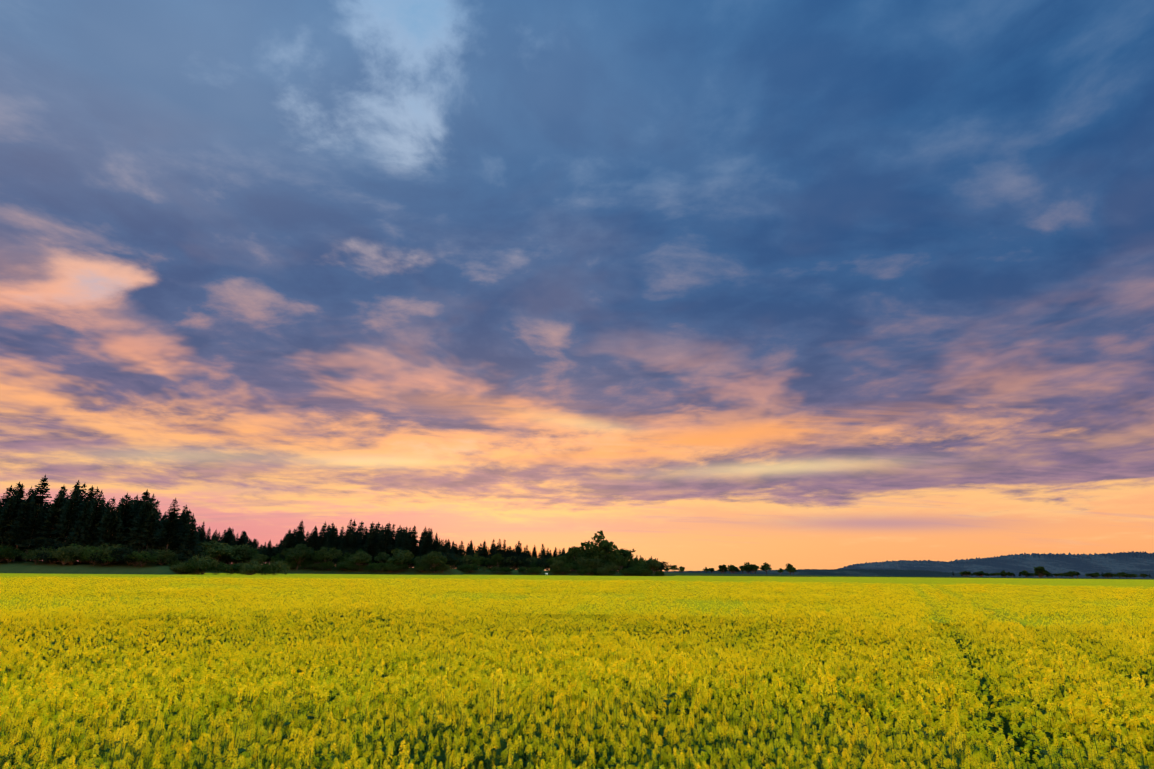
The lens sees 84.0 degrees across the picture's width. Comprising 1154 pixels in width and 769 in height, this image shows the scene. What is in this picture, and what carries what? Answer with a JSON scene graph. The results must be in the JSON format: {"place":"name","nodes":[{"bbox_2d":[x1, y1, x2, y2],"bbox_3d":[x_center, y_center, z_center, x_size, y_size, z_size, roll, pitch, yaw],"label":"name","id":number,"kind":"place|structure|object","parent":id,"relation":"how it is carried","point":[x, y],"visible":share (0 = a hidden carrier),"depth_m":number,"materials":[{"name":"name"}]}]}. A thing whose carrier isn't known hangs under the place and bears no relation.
{"place":"outdoors","nodes":[
{"label":"outdoors","id":0,"kind":"place"},
{"bbox_2d":[0,573,1153,768],"bbox_3d":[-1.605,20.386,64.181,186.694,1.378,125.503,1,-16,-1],"label":"rapeseed field","id":1,"kind":"structure","parent":0,"point":[1032,686],"depth_m":10.05,"materials":[{"name":"yellow plant"}]},
{"bbox_2d":[0,662,1153,768],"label":"rapeseed field","id":2,"kind":"structure","parent":0,"point":[486,739],"depth_m":4.83,"materials":[{"name":"yellow plant"}]},
{"bbox_2d":[0,560,1153,761],"bbox_3d":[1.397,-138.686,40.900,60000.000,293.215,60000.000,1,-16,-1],"label":"ground","id":3,"kind":"structure","parent":0,"point":[40,567],"depth_m":357.96,"materials":[{"name":"plant"}]},
{"bbox_2d":[0,485,14,510],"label":"spruce","id":4,"kind":"object","parent":3,"relation":"on","point":[3,500],"visible":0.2,"depth_m":227.80,"materials":[{"name":"green plant"}]},
{"bbox_2d":[0,496,16,543],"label":"spruce","id":5,"kind":"object","parent":3,"relation":"on","point":[4,515],"visible":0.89,"depth_m":217.60,"materials":[{"name":"green plant"}]},
{"bbox_2d":[0,545,19,561],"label":"shrub","id":6,"kind":"object","parent":3,"relation":"on","point":[7,549],"visible":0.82,"depth_m":205.10,"materials":[{"name":"green plant"}]},
{"bbox_2d":[0,493,21,559],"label":"spruce","id":7,"kind":"object","parent":3,"relation":"on","point":[17,504],"visible":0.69,"depth_m":219.80,"materials":[{"name":"green plant"}]},
{"bbox_2d":[0,482,22,534],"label":"spruce","id":8,"kind":"object","parent":3,"relation":"on","point":[14,492],"visible":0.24,"depth_m":223.77,"materials":[{"name":"green plant"}]},
{"bbox_2d":[0,549,25,562],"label":"shrub","id":9,"kind":"object","parent":3,"relation":"on","point":[17,551],"visible":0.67,"depth_m":207.26,"materials":[{"name":"green plant"}]},
{"bbox_2d":[0,483,28,560],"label":"spruce","id":10,"kind":"object","parent":3,"relation":"on","point":[21,491],"visible":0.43,"depth_m":223.63,"materials":[{"name":"green plant"}]},
{"bbox_2d":[0,534,32,558],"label":"understorey","id":11,"kind":"object","parent":3,"relation":"on","point":[7,543],"visible":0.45,"depth_m":215.19,"materials":[{"name":"green plant"}]},
{"bbox_2d":[5,487,35,561],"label":"spruce","id":12,"kind":"object","parent":3,"relation":"on","point":[21,521],"visible":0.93,"depth_m":216.65,"materials":[{"name":"green plant"}]},
{"bbox_2d":[15,504,46,561],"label":"spruce","id":13,"kind":"object","parent":3,"relation":"on","point":[35,527],"visible":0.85,"depth_m":216.25,"materials":[{"name":"green plant"}]},
{"bbox_2d":[20,549,49,563],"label":"shrub","id":14,"kind":"object","parent":3,"relation":"on","point":[33,554],"visible":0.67,"depth_m":204.39,"materials":[{"name":"green plant"}]},
{"bbox_2d":[22,474,51,560],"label":"spruce","id":15,"kind":"object","parent":3,"relation":"on","point":[39,491],"visible":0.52,"depth_m":225.13,"materials":[{"name":"green plant"}]},
{"bbox_2d":[32,502,52,560],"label":"spruce","id":16,"kind":"object","parent":3,"relation":"on","point":[44,512],"visible":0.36,"depth_m":222.76,"materials":[{"name":"green plant"}]},
{"bbox_2d":[36,552,60,563],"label":"shrub","id":17,"kind":"object","parent":3,"relation":"on","point":[45,556],"visible":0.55,"depth_m":203.46,"materials":[{"name":"green plant"}]},
{"bbox_2d":[15,536,85,553],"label":"understorey","id":18,"kind":"object","parent":3,"relation":"on","point":[47,543],"visible":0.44,"depth_m":212.34,"materials":[{"name":"green plant"}]},
{"bbox_2d":[40,490,65,561],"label":"spruce","id":19,"kind":"object","parent":3,"relation":"on","point":[56,510],"visible":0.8,"depth_m":220.58,"materials":[{"name":"green plant"}]},
{"bbox_2d":[47,546,80,564],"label":"shrub","id":20,"kind":"object","parent":3,"relation":"on","point":[60,551],"visible":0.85,"depth_m":202.74,"materials":[{"name":"green plant"}]},
{"bbox_2d":[53,488,82,561],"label":"spruce","id":21,"kind":"object","parent":3,"relation":"on","point":[71,515],"visible":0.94,"depth_m":219.78,"materials":[{"name":"green plant"}]},
{"bbox_2d":[52,546,88,564],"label":"shrub","id":22,"kind":"object","parent":3,"relation":"on","point":[78,550],"visible":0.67,"depth_m":205.03,"materials":[{"name":"green plant"}]},
{"bbox_2d":[66,480,84,505],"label":"spruce","id":23,"kind":"object","parent":3,"relation":"on","point":[77,487],"visible":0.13,"depth_m":231.69,"materials":[{"name":"green plant"}]},
{"bbox_2d":[67,499,91,562],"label":"spruce","id":24,"kind":"object","parent":3,"relation":"on","point":[83,517],"visible":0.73,"depth_m":217.16,"materials":[{"name":"green plant"}]},
{"bbox_2d":[72,485,95,529],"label":"spruce","id":25,"kind":"object","parent":3,"relation":"on","point":[90,497],"visible":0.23,"depth_m":229.74,"materials":[{"name":"green plant"}]},
{"bbox_2d":[74,511,97,562],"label":"spruce","id":26,"kind":"object","parent":3,"relation":"on","point":[89,528],"visible":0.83,"depth_m":215.86,"materials":[{"name":"green plant"}]},
{"bbox_2d":[76,490,105,562],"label":"spruce","id":27,"kind":"object","parent":3,"relation":"on","point":[97,515],"visible":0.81,"depth_m":218.61,"materials":[{"name":"green plant"}]},
{"bbox_2d":[81,545,104,565],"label":"shrub","id":28,"kind":"object","parent":3,"relation":"on","point":[86,549],"visible":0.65,"depth_m":203.99,"materials":[{"name":"green plant"}]},
{"bbox_2d":[78,540,112,550],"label":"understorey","id":29,"kind":"object","parent":3,"relation":"on","point":[95,544],"visible":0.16,"depth_m":213.42,"materials":[{"name":"green plant"}]},
{"bbox_2d":[88,552,117,565],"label":"shrub","id":30,"kind":"object","parent":3,"relation":"on","point":[101,562],"visible":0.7,"depth_m":201.91,"materials":[{"name":"green plant"}]},
{"bbox_2d":[93,498,119,542],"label":"spruce","id":31,"kind":"object","parent":3,"relation":"on","point":[105,521],"visible":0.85,"depth_m":216.90,"materials":[{"name":"green plant"}]},
{"bbox_2d":[91,552,121,565],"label":"shrub","id":32,"kind":"object","parent":3,"relation":"on","point":[111,559],"visible":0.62,"depth_m":201.88,"materials":[{"name":"green plant"}]},
{"bbox_2d":[98,506,123,562],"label":"spruce","id":33,"kind":"object","parent":3,"relation":"on","point":[115,527],"visible":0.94,"depth_m":217.21,"materials":[{"name":"green plant"}]},
{"bbox_2d":[96,543,128,564],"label":"shrub","id":34,"kind":"object","parent":3,"relation":"on","point":[108,549],"visible":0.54,"depth_m":205.75,"materials":[{"name":"green plant"}]},
{"bbox_2d":[110,547,137,564],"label":"shrub","id":35,"kind":"object","parent":3,"relation":"on","point":[119,551],"visible":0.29,"depth_m":204.10,"materials":[{"name":"green plant"}]},
{"bbox_2d":[118,493,134,535],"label":"spruce","id":36,"kind":"object","parent":3,"relation":"on","point":[124,515],"visible":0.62,"depth_m":224.85,"materials":[{"name":"green plant"}]},
{"bbox_2d":[111,549,157,565],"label":"shrub","id":37,"kind":"object","parent":3,"relation":"on","point":[122,556],"visible":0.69,"depth_m":202.96,"materials":[{"name":"green plant"}]},
{"bbox_2d":[126,500,144,540],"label":"spruce","id":38,"kind":"object","parent":3,"relation":"on","point":[134,521],"visible":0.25,"depth_m":223.56,"materials":[{"name":"green plant"}]},
{"bbox_2d":[127,497,151,562],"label":"spruce","id":39,"kind":"object","parent":3,"relation":"on","point":[148,501],"visible":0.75,"depth_m":218.78,"materials":[{"name":"green plant"}]},
{"bbox_2d":[124,551,158,566],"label":"shrub","id":40,"kind":"object","parent":3,"relation":"on","point":[150,559],"visible":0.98,"depth_m":202.38,"materials":[{"name":"green plant"}]},
{"bbox_2d":[114,532,170,549],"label":"understorey","id":41,"kind":"object","parent":3,"relation":"on","point":[123,537],"visible":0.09,"depth_m":217.66,"materials":[{"name":"green plant"}]},
{"bbox_2d":[132,489,154,562],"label":"spruce","id":42,"kind":"object","parent":3,"relation":"on","point":[145,496],"visible":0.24,"depth_m":232.29,"materials":[{"name":"green plant"}]},
{"bbox_2d":[132,502,158,561],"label":"spruce","id":43,"kind":"object","parent":3,"relation":"on","point":[149,508],"visible":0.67,"depth_m":218.63,"materials":[{"name":"green plant"}]},
{"bbox_2d":[115,536,178,560],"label":"understorey","id":44,"kind":"object","parent":3,"relation":"on","point":[155,546],"visible":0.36,"depth_m":216.47,"materials":[{"name":"green plant"}]},
{"bbox_2d":[137,505,159,548],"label":"spruce","id":45,"kind":"object","parent":3,"relation":"on","point":[151,530],"visible":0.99,"depth_m":217.78,"materials":[{"name":"green plant"}]},
{"bbox_2d":[152,500,161,535],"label":"spruce","id":46,"kind":"object","parent":3,"relation":"on","point":[157,504],"visible":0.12,"depth_m":224.79,"materials":[{"name":"green plant"}]},
{"bbox_2d":[116,532,201,562],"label":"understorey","id":47,"kind":"object","parent":3,"relation":"on","point":[161,545],"visible":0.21,"depth_m":218.49,"materials":[{"name":"green plant"}]},
{"bbox_2d":[152,549,177,564],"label":"deciduous tree","id":48,"kind":"object","parent":3,"relation":"on","point":[163,553],"visible":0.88,"depth_m":207.69,"materials":[{"name":"green plant"}]},
{"bbox_2d":[154,498,184,548],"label":"spruce","id":49,"kind":"object","parent":3,"relation":"on","point":[171,527],"visible":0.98,"depth_m":217.11,"materials":[{"name":"green plant"}]},
{"bbox_2d":[154,549,204,573],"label":"understorey","id":50,"kind":"object","parent":3,"relation":"on","point":[181,558],"visible":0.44,"depth_m":212.56,"materials":[{"name":"green plant"}]},
{"bbox_2d":[169,562,191,574],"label":"shrub","id":51,"kind":"object","parent":3,"relation":"on","point":[180,568],"visible":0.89,"depth_m":202.55,"materials":[{"name":"green plant"}]},
{"bbox_2d":[174,515,195,553],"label":"spruce","id":52,"kind":"object","parent":3,"relation":"on","point":[184,528],"visible":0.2,"depth_m":223.87,"materials":[{"name":"green plant"}]},
{"bbox_2d":[176,513,197,562],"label":"spruce","id":53,"kind":"object","parent":3,"relation":"on","point":[188,526],"visible":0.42,"depth_m":219.65,"materials":[{"name":"green plant"}]},
{"bbox_2d":[178,510,195,533],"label":"spruce","id":54,"kind":"object","parent":3,"relation":"on","point":[186,516],"visible":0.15,"depth_m":239.88,"materials":[{"name":"green plant"}]},
{"bbox_2d":[179,518,201,573],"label":"spruce","id":55,"kind":"object","parent":3,"relation":"on","point":[193,535],"visible":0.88,"depth_m":216.69,"materials":[{"name":"green plant"}]},
{"bbox_2d":[184,557,218,574],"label":"shrub","id":56,"kind":"object","parent":3,"relation":"on","point":[195,565],"visible":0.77,"depth_m":203.08,"materials":[{"name":"green plant"}]},
{"bbox_2d":[197,523,205,543],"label":"spruce","id":57,"kind":"object","parent":3,"relation":"on","point":[202,533],"visible":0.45,"depth_m":390.45,"materials":[{"name":"green plant"}]},
{"bbox_2d":[185,554,219,574],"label":"shrub","id":58,"kind":"object","parent":3,"relation":"on","point":[203,559],"visible":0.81,"depth_m":204.56,"materials":[{"name":"green plant"}]},
{"bbox_2d":[198,540,221,548],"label":"broadleaf","id":59,"kind":"object","parent":3,"relation":"on","point":[215,544],"visible":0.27,"depth_m":371.95,"materials":[{"name":"green plant"}]},
{"bbox_2d":[203,545,228,560],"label":"broadleaf","id":60,"kind":"object","parent":3,"relation":"on","point":[215,552],"visible":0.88,"depth_m":361.41,"materials":[{"name":"green plant"}]},
{"bbox_2d":[220,527,233,544],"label":"spruce","id":61,"kind":"object","parent":3,"relation":"on","point":[226,540],"visible":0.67,"depth_m":391.19,"materials":[{"name":"green plant"}]},
{"bbox_2d":[217,563,239,573],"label":"shrub","id":62,"kind":"object","parent":3,"relation":"on","point":[231,569],"visible":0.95,"depth_m":205.93,"materials":[{"name":"green plant"}]},
{"bbox_2d":[218,546,247,565],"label":"broadleaf","id":63,"kind":"object","parent":3,"relation":"on","point":[232,554],"visible":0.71,"depth_m":368.72,"materials":[{"name":"green plant"}]},
{"bbox_2d":[225,544,252,563],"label":"broadleaf","id":64,"kind":"object","parent":3,"relation":"on","point":[237,546],"visible":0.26,"depth_m":374.27,"materials":[{"name":"green plant"}]},
{"bbox_2d":[236,531,246,546],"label":"spruce","id":65,"kind":"object","parent":3,"relation":"on","point":[241,541],"visible":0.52,"depth_m":388.72,"materials":[{"name":"green plant"}]},
{"bbox_2d":[234,547,257,562],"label":"broadleaf","id":66,"kind":"object","parent":3,"relation":"on","point":[247,553],"visible":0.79,"depth_m":371.40,"materials":[{"name":"green plant"}]},
{"bbox_2d":[234,559,263,574],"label":"shrub","id":67,"kind":"object","parent":3,"relation":"on","point":[250,563],"visible":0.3,"depth_m":208.52,"materials":[{"name":"green plant"}]},
{"bbox_2d":[239,563,263,574],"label":"shrub","id":68,"kind":"object","parent":3,"relation":"on","point":[247,568],"visible":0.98,"depth_m":203.01,"materials":[{"name":"green plant"}]},
{"bbox_2d":[251,553,268,561],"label":"broadleaf","id":69,"kind":"object","parent":3,"relation":"on","point":[258,555],"visible":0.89,"depth_m":366.80,"materials":[{"name":"green plant"}]},
{"bbox_2d":[257,564,280,574],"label":"shrub","id":70,"kind":"object","parent":3,"relation":"on","point":[270,571],"visible":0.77,"depth_m":206.30,"materials":[{"name":"green plant"}]},
{"bbox_2d":[262,560,290,574],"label":"shrub","id":71,"kind":"object","parent":3,"relation":"on","point":[281,565],"visible":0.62,"depth_m":210.71,"materials":[{"name":"green plant"}]},
{"bbox_2d":[279,531,292,551],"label":"spruce","id":72,"kind":"object","parent":3,"relation":"on","point":[287,538],"visible":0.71,"depth_m":389.22,"materials":[{"name":"green plant"}]},
{"bbox_2d":[281,544,316,569],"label":"broadleaf","id":73,"kind":"object","parent":3,"relation":"on","point":[301,551],"visible":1,"depth_m":363.95,"materials":[{"name":"green plant"}]},
{"bbox_2d":[292,521,305,544],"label":"spruce","id":74,"kind":"object","parent":3,"relation":"on","point":[300,538],"visible":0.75,"depth_m":395.54,"materials":[{"name":"green plant"}]},
{"bbox_2d":[311,528,318,549],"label":"spruce","id":75,"kind":"object","parent":3,"relation":"on","point":[314,542],"visible":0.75,"depth_m":390.23,"materials":[{"name":"green plant"}]},
{"bbox_2d":[314,526,326,562],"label":"spruce","id":76,"kind":"object","parent":3,"relation":"on","point":[323,536],"visible":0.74,"depth_m":390.94,"materials":[{"name":"green plant"}]},
{"bbox_2d":[312,546,342,569],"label":"broadleaf","id":77,"kind":"object","parent":3,"relation":"on","point":[324,554],"visible":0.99,"depth_m":364.75,"materials":[{"name":"green plant"}]},
{"bbox_2d":[347,552,371,570],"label":"broadleaf","id":78,"kind":"object","parent":3,"relation":"on","point":[362,558],"visible":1,"depth_m":364.61,"materials":[{"name":"green plant"}]},
{"bbox_2d":[359,527,367,550],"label":"spruce","id":79,"kind":"object","parent":3,"relation":"on","point":[363,540],"visible":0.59,"depth_m":401.17,"materials":[{"name":"green plant"}]},
{"bbox_2d":[363,526,376,557],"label":"spruce","id":80,"kind":"object","parent":3,"relation":"on","point":[370,542],"visible":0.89,"depth_m":389.29,"materials":[{"name":"green plant"}]},
{"bbox_2d":[367,532,378,554],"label":"spruce","id":81,"kind":"object","parent":3,"relation":"on","point":[374,538],"visible":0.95,"depth_m":390.17,"materials":[{"name":"green plant"}]},
{"bbox_2d":[368,562,383,572],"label":"shrub","id":82,"kind":"object","parent":3,"relation":"on","point":[375,565],"visible":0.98,"depth_m":361.66,"materials":[{"name":"green plant"}]},
{"bbox_2d":[374,552,390,562],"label":"broadleaf","id":83,"kind":"object","parent":3,"relation":"on","point":[382,557],"visible":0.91,"depth_m":375.02,"materials":[{"name":"green plant"}]},
{"bbox_2d":[377,523,392,561],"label":"spruce","id":84,"kind":"object","parent":3,"relation":"on","point":[386,541],"visible":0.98,"depth_m":390.50,"materials":[{"name":"green plant"}]},
{"bbox_2d":[388,524,396,553],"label":"spruce","id":85,"kind":"object","parent":3,"relation":"on","point":[393,535],"visible":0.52,"depth_m":407.93,"materials":[{"name":"green plant"}]},
{"bbox_2d":[387,548,413,571],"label":"broadleaf","id":86,"kind":"object","parent":3,"relation":"on","point":[402,556],"visible":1,"depth_m":364.29,"materials":[{"name":"green plant"}]},
{"bbox_2d":[399,527,412,552],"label":"spruce","id":87,"kind":"object","parent":3,"relation":"on","point":[405,539],"visible":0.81,"depth_m":390.14,"materials":[{"name":"green plant"}]},
{"bbox_2d":[403,526,420,567],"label":"spruce","id":88,"kind":"object","parent":3,"relation":"on","point":[412,537],"visible":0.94,"depth_m":393.07,"materials":[{"name":"green plant"}]},
{"bbox_2d":[421,551,446,572],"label":"broadleaf","id":89,"kind":"object","parent":3,"relation":"on","point":[432,556],"visible":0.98,"depth_m":365.79,"materials":[{"name":"green plant"}]},
{"bbox_2d":[491,553,503,566],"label":"broadleaf","id":90,"kind":"object","parent":3,"relation":"on","point":[497,556],"visible":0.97,"depth_m":537.77,"materials":[{"name":"green plant"}]},
{"bbox_2d":[501,540,507,566],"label":"spruce","id":91,"kind":"object","parent":3,"relation":"on","point":[504,553],"visible":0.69,"depth_m":561.30,"materials":[{"name":"green plant"}]},
{"bbox_2d":[500,556,526,569],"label":"deciduous tree","id":92,"kind":"object","parent":3,"relation":"on","point":[515,559],"visible":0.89,"depth_m":534.48,"materials":[{"name":"green plant"}]},
{"bbox_2d":[535,557,549,570],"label":"deciduous tree","id":93,"kind":"object","parent":3,"relation":"on","point":[541,562],"visible":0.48,"depth_m":538.67,"materials":[{"name":"green plant"}]},
{"bbox_2d":[550,559,564,567],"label":"broadleaf","id":94,"kind":"object","parent":3,"relation":"on","point":[555,563],"visible":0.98,"depth_m":482.94,"materials":[{"name":"green plant"}]},
{"bbox_2d":[567,546,590,560],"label":"broadleaf","id":95,"kind":"object","parent":3,"relation":"on","point":[578,552],"visible":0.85,"depth_m":510.46,"materials":[{"name":"green plant"}]},
{"bbox_2d":[581,530,617,558],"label":"broadleaf","id":96,"kind":"object","parent":3,"relation":"on","point":[603,547],"visible":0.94,"depth_m":513.28,"materials":[{"name":"green plant"}]},
{"bbox_2d":[606,551,619,564],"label":"broadleaf","id":97,"kind":"object","parent":3,"relation":"on","point":[611,555],"visible":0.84,"depth_m":503.52,"materials":[{"name":"green plant"}]},
{"bbox_2d":[613,548,635,568],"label":"broadleaf","id":98,"kind":"object","parent":3,"relation":"on","point":[625,553],"visible":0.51,"depth_m":521.13,"materials":[{"name":"green plant"}]},
{"bbox_2d":[628,558,640,567],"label":"broadleaf","id":99,"kind":"object","parent":3,"relation":"on","point":[634,561],"visible":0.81,"depth_m":509.50,"materials":[{"name":"green plant"}]},
{"bbox_2d":[0,0,1153,570],"label":"sky","id":100,"kind":"structure","parent":0,"point":[696,285],"materials":[{"name":"blue"}]},
{"bbox_2d":[618,569,970,576],"bbox_3d":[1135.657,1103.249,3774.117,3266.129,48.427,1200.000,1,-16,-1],"label":"hills","id":101,"kind":"structure","parent":0,"point":[861,572],"depth_m":3435.85,"materials":[{"name":"plant"}]},
{"bbox_2d":[838,551,1153,577],"bbox_3d":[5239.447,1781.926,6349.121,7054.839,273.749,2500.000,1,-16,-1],"label":"hills","id":102,"kind":"structure","parent":0,"point":[1083,564],"depth_m":5641.65,"materials":[{"name":"blue"}]},
{"bbox_2d":[1078,571,1153,578],"bbox_3d":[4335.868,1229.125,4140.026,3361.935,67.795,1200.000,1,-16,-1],"label":"hills","id":103,"kind":"structure","parent":0,"point":[1151,573],"depth_m":3768.54,"materials":[{"name":"plant"}]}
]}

